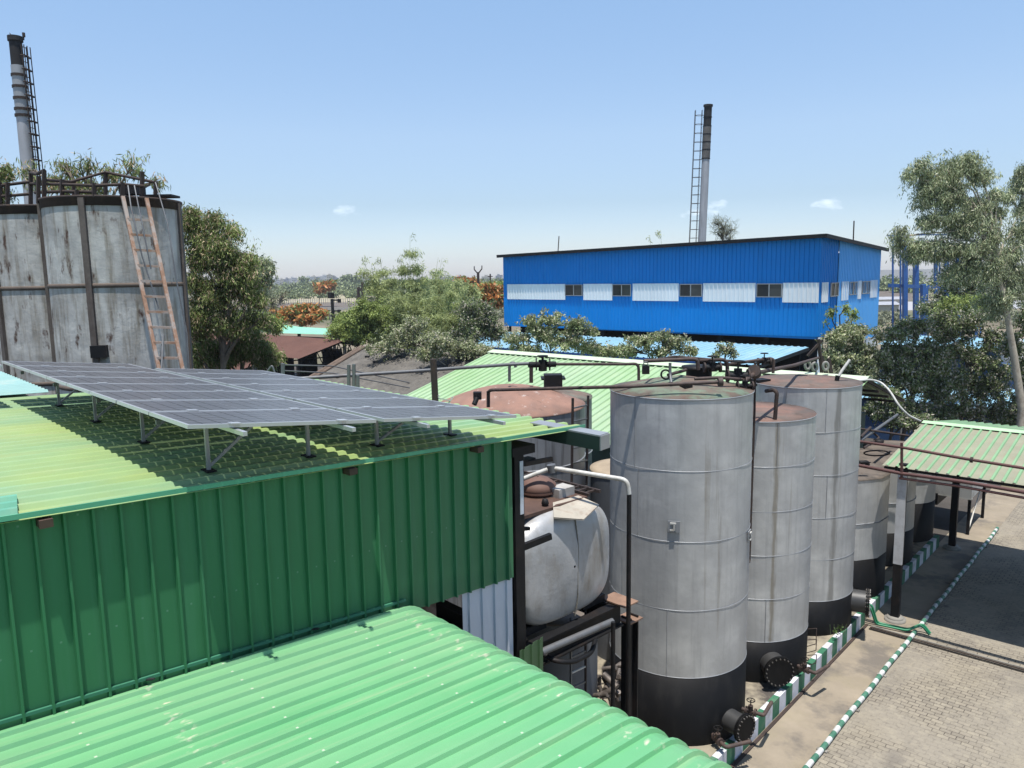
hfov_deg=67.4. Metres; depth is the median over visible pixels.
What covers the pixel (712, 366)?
gate valve
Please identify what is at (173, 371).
solar panel
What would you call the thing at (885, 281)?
field thicket
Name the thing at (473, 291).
bushy tree
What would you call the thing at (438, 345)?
bushy tree
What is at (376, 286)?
bamboo clump
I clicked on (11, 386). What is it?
aqua roof shed
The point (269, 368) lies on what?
handrail
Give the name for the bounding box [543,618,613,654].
pipe
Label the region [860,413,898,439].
pipe
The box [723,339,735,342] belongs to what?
dim window
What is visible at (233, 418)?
solar panel
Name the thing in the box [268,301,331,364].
flame tree
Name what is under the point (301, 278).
round tree
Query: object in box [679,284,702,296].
window
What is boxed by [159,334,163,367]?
prop pole
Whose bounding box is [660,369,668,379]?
flange ring
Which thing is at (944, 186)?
eucalyptus
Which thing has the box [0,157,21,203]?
pod tree
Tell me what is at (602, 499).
short tank
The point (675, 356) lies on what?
pipe
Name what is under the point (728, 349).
shrub tree
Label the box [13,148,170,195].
pod tree
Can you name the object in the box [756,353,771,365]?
gate valve
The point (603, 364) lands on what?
pipe
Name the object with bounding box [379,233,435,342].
bamboo clump
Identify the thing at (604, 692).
valve manifold
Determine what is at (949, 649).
floor pipe
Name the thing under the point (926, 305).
broadleaf tree
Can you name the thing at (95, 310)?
water tank
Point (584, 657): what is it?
caged ladder
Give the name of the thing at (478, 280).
power pole
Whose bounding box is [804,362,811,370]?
hose coil
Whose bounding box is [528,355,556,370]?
gate valve
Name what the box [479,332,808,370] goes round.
light blue shed
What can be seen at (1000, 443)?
yard canopy
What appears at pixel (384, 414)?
solar panel
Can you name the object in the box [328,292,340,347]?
bracket pole
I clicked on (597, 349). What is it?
shrub tree
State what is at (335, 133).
sky
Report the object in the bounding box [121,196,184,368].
leaning ladder
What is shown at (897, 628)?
green pipe
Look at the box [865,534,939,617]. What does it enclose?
tank plinth
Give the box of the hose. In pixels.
[858,379,920,421]
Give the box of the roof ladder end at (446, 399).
[438,394,453,402]
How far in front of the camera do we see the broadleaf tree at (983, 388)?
44.98 m
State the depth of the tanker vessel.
13.67 m
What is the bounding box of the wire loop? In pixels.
[863,450,889,455]
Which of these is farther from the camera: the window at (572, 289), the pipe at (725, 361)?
the window at (572, 289)
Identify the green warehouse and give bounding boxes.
[0,379,609,729]
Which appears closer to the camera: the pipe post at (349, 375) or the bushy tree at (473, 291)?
the pipe post at (349, 375)
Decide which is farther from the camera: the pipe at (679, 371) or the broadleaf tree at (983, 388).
the broadleaf tree at (983, 388)
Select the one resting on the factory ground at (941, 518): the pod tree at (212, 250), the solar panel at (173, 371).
the pod tree at (212, 250)
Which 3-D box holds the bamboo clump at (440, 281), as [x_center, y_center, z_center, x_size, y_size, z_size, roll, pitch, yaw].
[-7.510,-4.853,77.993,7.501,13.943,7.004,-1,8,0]
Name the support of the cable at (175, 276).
attached to the water tank at (95, 310)
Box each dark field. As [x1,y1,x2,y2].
[243,303,357,308]
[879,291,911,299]
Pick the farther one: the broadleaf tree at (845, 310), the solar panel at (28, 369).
the broadleaf tree at (845, 310)
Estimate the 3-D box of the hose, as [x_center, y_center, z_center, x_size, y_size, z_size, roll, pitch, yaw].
[14.650,0.689,30.936,3.749,1.781,1.088,-1,8,0]
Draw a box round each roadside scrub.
[262,306,503,323]
[878,308,1023,328]
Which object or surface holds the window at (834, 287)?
in the blue factory
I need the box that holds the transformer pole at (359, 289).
[356,282,371,299]
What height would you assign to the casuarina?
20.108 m
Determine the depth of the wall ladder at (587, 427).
20.32 m
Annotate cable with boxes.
[127,185,158,308]
[134,185,151,268]
[155,182,189,368]
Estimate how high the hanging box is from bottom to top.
0.311 m
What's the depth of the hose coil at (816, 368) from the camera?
32.71 m
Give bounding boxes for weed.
[830,624,846,636]
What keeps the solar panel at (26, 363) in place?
on the panel rack at (233, 430)
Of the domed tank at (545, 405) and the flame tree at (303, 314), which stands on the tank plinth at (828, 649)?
the domed tank at (545, 405)
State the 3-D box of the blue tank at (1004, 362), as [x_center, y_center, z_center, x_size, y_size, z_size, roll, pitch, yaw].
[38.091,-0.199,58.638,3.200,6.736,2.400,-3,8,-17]
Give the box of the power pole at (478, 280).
[474,266,481,304]
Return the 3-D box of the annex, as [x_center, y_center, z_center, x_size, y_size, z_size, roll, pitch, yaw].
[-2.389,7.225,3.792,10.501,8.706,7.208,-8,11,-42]
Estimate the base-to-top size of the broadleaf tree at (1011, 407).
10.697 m
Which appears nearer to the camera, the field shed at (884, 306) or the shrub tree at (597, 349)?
the shrub tree at (597, 349)
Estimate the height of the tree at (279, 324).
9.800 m
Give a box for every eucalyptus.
[251,253,278,310]
[883,148,1023,483]
[998,161,1023,254]
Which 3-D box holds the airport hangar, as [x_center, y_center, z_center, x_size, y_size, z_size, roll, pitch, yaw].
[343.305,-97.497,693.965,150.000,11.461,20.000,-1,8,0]
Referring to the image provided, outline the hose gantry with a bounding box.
[807,339,838,373]
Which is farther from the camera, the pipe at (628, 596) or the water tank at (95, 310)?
the water tank at (95, 310)
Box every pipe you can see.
[286,362,528,378]
[487,380,717,393]
[524,466,630,494]
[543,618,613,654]
[556,362,639,379]
[611,621,614,706]
[626,494,630,716]
[643,357,699,369]
[656,355,753,362]
[667,368,686,375]
[669,363,672,382]
[694,376,743,380]
[699,358,728,370]
[723,357,774,372]
[746,357,819,380]
[802,629,916,767]
[859,460,869,465]
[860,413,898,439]
[860,426,871,437]
[861,428,908,436]
[863,431,879,448]
[867,604,930,632]
[867,606,929,634]
[869,628,1023,671]
[870,627,1023,669]
[871,625,1023,668]
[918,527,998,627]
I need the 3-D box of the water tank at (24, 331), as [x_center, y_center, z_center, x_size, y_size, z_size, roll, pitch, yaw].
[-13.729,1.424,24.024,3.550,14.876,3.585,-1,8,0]
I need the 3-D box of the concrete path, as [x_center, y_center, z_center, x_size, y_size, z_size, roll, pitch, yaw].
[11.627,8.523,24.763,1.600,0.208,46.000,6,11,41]
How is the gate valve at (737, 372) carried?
on the storage tank at (682, 460)
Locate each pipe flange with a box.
[546,463,556,473]
[717,378,723,385]
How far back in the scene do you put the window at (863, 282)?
63.88 m
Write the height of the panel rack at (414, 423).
0.486 m
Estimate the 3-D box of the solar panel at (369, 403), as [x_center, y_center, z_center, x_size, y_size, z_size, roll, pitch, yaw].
[-1.670,0.255,9.966,1.960,0.048,1.040,1,5,-43]
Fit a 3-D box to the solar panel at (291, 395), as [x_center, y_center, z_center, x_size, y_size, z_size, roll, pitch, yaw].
[-2.374,0.161,10.712,1.960,0.047,1.040,1,5,-43]
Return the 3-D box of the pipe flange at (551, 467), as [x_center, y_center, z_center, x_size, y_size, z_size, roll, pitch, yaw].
[0.731,1.558,14.160,0.190,0.172,0.170,-1,8,0]
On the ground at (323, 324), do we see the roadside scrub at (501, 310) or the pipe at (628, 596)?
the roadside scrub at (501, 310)
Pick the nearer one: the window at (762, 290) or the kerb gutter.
the kerb gutter
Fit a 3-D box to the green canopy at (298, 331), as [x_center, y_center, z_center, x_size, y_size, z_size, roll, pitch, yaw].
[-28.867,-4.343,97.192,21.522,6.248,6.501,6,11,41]
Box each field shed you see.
[878,301,901,311]
[879,296,901,303]
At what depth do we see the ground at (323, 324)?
169.66 m
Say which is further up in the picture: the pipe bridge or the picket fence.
the picket fence
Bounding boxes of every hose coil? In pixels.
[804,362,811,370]
[811,362,818,371]
[822,361,829,370]
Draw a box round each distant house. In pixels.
[289,277,296,284]
[320,275,326,280]
[326,274,334,279]
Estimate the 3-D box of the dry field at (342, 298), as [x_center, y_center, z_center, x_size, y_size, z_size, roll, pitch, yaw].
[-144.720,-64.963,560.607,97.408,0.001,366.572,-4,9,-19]
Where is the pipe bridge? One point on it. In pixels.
(901, 473)
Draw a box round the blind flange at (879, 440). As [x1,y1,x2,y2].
[873,439,883,442]
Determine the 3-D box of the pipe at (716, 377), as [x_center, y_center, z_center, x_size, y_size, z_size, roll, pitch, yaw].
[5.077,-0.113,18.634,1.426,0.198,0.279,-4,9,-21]
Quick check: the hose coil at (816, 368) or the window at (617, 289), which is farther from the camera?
the window at (617, 289)
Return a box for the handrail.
[267,364,409,387]
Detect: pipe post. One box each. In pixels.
[281,363,284,378]
[347,365,350,385]
[352,364,355,386]
[356,375,359,386]
[430,359,438,400]
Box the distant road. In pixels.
[901,301,1023,309]
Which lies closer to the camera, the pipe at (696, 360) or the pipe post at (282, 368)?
the pipe post at (282, 368)
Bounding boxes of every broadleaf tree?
[815,315,892,379]
[822,302,861,369]
[861,384,942,439]
[871,312,968,440]
[914,264,1002,373]
[923,301,1014,425]
[929,292,989,420]
[995,302,1023,425]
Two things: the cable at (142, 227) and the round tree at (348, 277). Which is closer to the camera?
the cable at (142, 227)
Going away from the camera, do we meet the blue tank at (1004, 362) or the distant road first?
the blue tank at (1004, 362)
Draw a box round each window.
[565,284,582,295]
[612,284,630,295]
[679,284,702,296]
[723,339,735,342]
[756,283,782,296]
[770,341,790,345]
[830,282,838,296]
[849,281,857,294]
[861,281,870,293]
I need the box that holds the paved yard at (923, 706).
[811,499,1023,767]
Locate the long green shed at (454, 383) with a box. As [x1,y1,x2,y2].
[407,349,904,463]
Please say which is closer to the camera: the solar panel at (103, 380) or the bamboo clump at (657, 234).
the solar panel at (103, 380)
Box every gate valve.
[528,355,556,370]
[702,355,721,372]
[725,360,750,382]
[735,375,754,389]
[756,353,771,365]
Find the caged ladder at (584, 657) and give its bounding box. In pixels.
[543,611,596,691]
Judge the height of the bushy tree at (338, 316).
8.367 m
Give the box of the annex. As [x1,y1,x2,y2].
[0,599,731,767]
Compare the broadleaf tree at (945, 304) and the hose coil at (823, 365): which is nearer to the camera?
the hose coil at (823, 365)
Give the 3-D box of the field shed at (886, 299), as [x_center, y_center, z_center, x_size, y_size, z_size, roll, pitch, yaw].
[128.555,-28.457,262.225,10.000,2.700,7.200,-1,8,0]
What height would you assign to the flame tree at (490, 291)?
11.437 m
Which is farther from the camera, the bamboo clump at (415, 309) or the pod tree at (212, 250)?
the bamboo clump at (415, 309)
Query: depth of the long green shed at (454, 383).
39.42 m
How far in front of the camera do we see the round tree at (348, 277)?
807.44 m
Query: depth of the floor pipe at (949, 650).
24.19 m
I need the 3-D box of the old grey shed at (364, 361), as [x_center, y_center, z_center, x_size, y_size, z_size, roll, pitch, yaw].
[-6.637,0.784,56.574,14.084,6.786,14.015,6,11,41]
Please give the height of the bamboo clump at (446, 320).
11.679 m
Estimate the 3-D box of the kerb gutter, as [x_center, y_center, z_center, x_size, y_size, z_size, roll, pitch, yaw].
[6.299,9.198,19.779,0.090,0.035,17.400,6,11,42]
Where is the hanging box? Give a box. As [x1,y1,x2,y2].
[642,361,649,373]
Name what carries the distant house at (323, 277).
on the ground at (323, 324)
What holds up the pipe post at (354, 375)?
on the green warehouse
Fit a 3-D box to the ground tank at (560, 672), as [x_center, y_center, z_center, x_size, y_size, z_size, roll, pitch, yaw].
[0.963,7.179,16.775,1.840,5.050,1.840,-1,8,0]
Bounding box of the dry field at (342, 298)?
[267,295,355,302]
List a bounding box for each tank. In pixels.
[0,180,55,395]
[28,169,193,393]
[441,361,585,607]
[526,610,597,697]
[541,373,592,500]
[590,459,609,661]
[609,362,772,748]
[746,388,829,686]
[750,359,870,635]
[853,460,890,597]
[859,448,916,566]
[863,440,936,542]
[935,472,986,534]
[982,339,1023,388]
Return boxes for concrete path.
[734,489,1023,767]
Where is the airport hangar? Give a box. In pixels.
[880,269,940,281]
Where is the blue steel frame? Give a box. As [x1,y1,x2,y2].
[886,234,998,337]
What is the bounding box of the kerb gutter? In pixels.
[730,624,868,767]
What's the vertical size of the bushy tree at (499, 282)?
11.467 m
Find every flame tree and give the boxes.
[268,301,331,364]
[312,278,337,306]
[452,275,482,286]
[471,281,503,309]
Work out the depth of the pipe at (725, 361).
19.64 m
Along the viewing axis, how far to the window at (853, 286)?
61.65 m
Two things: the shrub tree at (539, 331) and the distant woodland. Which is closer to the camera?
the shrub tree at (539, 331)
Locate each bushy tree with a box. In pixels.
[323,291,397,351]
[325,312,345,354]
[359,310,446,361]
[409,326,502,364]
[444,275,483,300]
[448,296,511,343]
[474,279,502,324]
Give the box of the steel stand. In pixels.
[436,592,642,717]
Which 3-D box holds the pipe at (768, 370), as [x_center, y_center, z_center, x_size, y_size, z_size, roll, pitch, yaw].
[9.647,-0.650,26.035,0.456,1.273,16.033,3,9,28]
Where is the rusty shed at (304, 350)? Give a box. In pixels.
[192,333,359,376]
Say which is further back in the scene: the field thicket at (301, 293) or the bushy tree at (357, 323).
the field thicket at (301, 293)
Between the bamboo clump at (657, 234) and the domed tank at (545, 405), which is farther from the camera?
the bamboo clump at (657, 234)
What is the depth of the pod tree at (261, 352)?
30.82 m
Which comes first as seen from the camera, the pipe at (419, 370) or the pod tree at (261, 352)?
the pipe at (419, 370)
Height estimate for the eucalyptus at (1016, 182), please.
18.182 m
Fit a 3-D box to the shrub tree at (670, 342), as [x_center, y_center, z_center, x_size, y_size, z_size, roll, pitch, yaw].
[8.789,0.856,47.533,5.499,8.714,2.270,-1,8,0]
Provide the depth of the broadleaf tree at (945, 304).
49.61 m
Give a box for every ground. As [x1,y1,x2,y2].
[188,278,1023,489]
[294,364,1003,618]
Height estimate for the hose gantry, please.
1.876 m
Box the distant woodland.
[191,271,1003,291]
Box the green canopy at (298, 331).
[255,325,346,369]
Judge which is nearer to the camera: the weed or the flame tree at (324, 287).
the weed
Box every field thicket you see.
[267,285,429,298]
[879,274,1023,292]
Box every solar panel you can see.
[2,361,144,367]
[15,365,167,372]
[30,371,189,378]
[47,376,215,385]
[66,383,247,393]
[89,391,282,402]
[117,399,326,414]
[149,409,375,428]
[155,368,285,374]
[176,373,313,379]
[200,378,342,385]
[227,384,376,392]
[258,391,416,400]
[295,398,461,409]
[336,406,515,421]
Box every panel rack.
[20,364,355,472]
[203,372,505,446]
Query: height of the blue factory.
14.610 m
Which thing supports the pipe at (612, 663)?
on the concrete path
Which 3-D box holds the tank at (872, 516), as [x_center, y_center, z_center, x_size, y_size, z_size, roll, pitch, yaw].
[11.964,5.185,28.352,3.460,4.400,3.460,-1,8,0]
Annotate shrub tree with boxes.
[497,306,599,353]
[571,340,629,358]
[609,327,698,358]
[710,341,739,359]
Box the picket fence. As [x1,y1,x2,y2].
[275,298,356,303]
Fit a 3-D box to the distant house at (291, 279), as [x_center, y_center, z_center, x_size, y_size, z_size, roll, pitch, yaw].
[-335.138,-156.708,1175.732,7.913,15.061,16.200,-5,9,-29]
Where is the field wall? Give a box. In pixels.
[246,307,352,310]
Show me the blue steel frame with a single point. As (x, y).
(915, 286)
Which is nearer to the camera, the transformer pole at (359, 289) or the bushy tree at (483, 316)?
the bushy tree at (483, 316)
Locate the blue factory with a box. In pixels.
[496,234,888,372]
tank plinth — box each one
[598,611,864,764]
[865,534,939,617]
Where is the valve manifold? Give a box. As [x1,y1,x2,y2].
[593,662,620,702]
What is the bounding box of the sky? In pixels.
[0,0,1023,280]
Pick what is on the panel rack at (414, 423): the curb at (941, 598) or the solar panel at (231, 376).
the solar panel at (231, 376)
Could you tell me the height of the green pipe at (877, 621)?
0.749 m
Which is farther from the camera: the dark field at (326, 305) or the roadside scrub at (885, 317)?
the dark field at (326, 305)
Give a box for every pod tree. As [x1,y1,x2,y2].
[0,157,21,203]
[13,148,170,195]
[182,202,276,369]
[196,328,287,371]
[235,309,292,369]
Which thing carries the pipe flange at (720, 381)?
attached to the pipe at (607, 386)
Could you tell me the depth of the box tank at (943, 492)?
35.07 m
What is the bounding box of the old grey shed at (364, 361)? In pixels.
[310,344,481,394]
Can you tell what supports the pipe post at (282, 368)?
on the green warehouse
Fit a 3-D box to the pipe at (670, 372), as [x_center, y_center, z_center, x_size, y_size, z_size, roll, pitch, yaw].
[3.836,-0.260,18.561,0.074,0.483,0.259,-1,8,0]
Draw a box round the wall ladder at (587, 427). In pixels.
[570,395,588,491]
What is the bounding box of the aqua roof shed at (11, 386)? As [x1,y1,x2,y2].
[0,371,47,397]
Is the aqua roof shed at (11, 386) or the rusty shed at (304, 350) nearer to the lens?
the aqua roof shed at (11, 386)
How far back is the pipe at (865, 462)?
26.61 m
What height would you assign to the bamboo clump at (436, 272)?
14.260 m
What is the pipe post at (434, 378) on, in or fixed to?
on the green warehouse
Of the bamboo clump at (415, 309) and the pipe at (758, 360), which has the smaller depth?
the pipe at (758, 360)
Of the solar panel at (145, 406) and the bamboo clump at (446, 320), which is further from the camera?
the bamboo clump at (446, 320)
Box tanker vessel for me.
[461,471,608,624]
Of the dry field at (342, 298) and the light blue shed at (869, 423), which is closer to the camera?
the light blue shed at (869, 423)
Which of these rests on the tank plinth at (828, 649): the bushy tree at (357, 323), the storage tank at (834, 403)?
the storage tank at (834, 403)
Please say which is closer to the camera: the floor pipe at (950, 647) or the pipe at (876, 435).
the floor pipe at (950, 647)
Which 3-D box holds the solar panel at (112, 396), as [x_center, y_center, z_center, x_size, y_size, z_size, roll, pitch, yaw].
[-3.861,0.149,9.251,1.960,0.048,1.040,1,5,-43]
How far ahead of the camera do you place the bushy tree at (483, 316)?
59.40 m
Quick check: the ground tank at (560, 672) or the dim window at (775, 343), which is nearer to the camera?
the ground tank at (560, 672)
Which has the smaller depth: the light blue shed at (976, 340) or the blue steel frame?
the light blue shed at (976, 340)
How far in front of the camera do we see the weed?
24.05 m
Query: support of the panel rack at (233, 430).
on the green warehouse
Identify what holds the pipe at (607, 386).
attached to the domed tank at (545, 405)
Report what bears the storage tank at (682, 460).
on the tank plinth at (828, 649)
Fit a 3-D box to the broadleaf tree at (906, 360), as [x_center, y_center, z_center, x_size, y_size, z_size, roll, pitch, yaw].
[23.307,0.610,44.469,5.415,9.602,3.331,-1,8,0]
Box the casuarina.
[707,214,739,240]
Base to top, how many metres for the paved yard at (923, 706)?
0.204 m
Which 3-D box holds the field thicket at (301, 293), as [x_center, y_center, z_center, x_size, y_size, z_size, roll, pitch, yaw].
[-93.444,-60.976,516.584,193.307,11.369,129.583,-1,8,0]
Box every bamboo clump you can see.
[354,255,398,344]
[371,284,436,349]
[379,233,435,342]
[419,281,481,351]
[422,267,468,312]
[426,258,447,299]
[646,230,664,243]
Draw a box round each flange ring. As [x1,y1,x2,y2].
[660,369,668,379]
[748,364,761,378]
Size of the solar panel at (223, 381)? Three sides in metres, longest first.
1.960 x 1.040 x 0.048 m
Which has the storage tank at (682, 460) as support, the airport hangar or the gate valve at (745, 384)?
the gate valve at (745, 384)
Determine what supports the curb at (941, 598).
on the paved yard at (923, 706)
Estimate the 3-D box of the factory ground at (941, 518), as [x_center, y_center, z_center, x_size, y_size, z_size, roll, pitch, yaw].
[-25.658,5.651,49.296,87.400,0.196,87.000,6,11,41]
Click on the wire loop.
(876, 455)
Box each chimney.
[7,32,42,203]
[689,104,712,241]
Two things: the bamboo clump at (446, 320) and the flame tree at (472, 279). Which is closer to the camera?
the bamboo clump at (446, 320)
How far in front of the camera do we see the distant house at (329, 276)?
1162.00 m
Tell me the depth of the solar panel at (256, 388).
11.38 m
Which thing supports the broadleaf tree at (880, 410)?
on the factory ground at (941, 518)
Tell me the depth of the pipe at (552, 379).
24.91 m
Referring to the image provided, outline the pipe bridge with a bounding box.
[859,440,1023,498]
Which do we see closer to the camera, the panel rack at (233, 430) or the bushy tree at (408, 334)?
the panel rack at (233, 430)
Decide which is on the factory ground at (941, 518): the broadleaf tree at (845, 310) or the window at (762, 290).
the broadleaf tree at (845, 310)
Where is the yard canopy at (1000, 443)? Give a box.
[883,420,1023,624]
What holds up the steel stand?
on the tank plinth at (828, 649)
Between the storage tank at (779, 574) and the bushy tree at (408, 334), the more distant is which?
the bushy tree at (408, 334)
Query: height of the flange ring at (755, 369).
0.388 m
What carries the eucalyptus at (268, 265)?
on the factory ground at (941, 518)
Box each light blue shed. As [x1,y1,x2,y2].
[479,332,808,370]
[861,379,1014,440]
[879,335,1023,378]
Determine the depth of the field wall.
288.76 m
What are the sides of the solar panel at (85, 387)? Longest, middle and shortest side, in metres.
1.960 x 1.040 x 0.047 m
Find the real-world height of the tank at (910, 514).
4.050 m
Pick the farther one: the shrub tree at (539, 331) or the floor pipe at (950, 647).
the shrub tree at (539, 331)
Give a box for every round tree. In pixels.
[297,276,309,282]
[337,272,362,283]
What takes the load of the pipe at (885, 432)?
attached to the yard canopy at (1000, 443)
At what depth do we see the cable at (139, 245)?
19.52 m
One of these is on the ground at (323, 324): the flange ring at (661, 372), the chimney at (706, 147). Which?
the chimney at (706, 147)
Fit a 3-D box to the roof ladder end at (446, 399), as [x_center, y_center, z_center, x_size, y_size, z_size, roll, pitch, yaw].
[-1.140,0.258,12.866,0.377,0.200,0.093,-8,11,-42]
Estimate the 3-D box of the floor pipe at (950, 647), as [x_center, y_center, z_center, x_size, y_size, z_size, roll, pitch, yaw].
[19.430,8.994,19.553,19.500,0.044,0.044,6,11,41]
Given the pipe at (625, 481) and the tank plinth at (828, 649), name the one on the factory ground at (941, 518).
the tank plinth at (828, 649)
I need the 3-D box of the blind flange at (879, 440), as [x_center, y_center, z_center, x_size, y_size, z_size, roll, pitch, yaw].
[13.661,2.116,28.611,0.360,0.110,0.360,-1,8,0]
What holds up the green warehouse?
on the factory ground at (941, 518)
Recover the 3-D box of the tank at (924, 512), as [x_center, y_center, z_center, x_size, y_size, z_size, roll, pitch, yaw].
[16.948,4.621,33.732,2.960,3.850,2.960,-1,8,0]
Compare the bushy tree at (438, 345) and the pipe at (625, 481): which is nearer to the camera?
the pipe at (625, 481)
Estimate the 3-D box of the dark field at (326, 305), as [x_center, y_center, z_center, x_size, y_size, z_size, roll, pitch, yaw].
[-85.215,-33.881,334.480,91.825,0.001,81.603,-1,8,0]
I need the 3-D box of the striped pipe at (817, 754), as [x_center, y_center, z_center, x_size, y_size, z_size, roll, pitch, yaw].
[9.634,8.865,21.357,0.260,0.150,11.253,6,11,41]
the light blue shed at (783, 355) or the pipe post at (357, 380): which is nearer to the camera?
the pipe post at (357, 380)
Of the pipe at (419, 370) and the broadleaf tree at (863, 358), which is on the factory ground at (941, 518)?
the broadleaf tree at (863, 358)
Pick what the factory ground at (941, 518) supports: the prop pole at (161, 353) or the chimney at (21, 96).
the chimney at (21, 96)
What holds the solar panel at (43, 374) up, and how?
on the panel rack at (233, 430)
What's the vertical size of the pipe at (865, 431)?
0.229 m

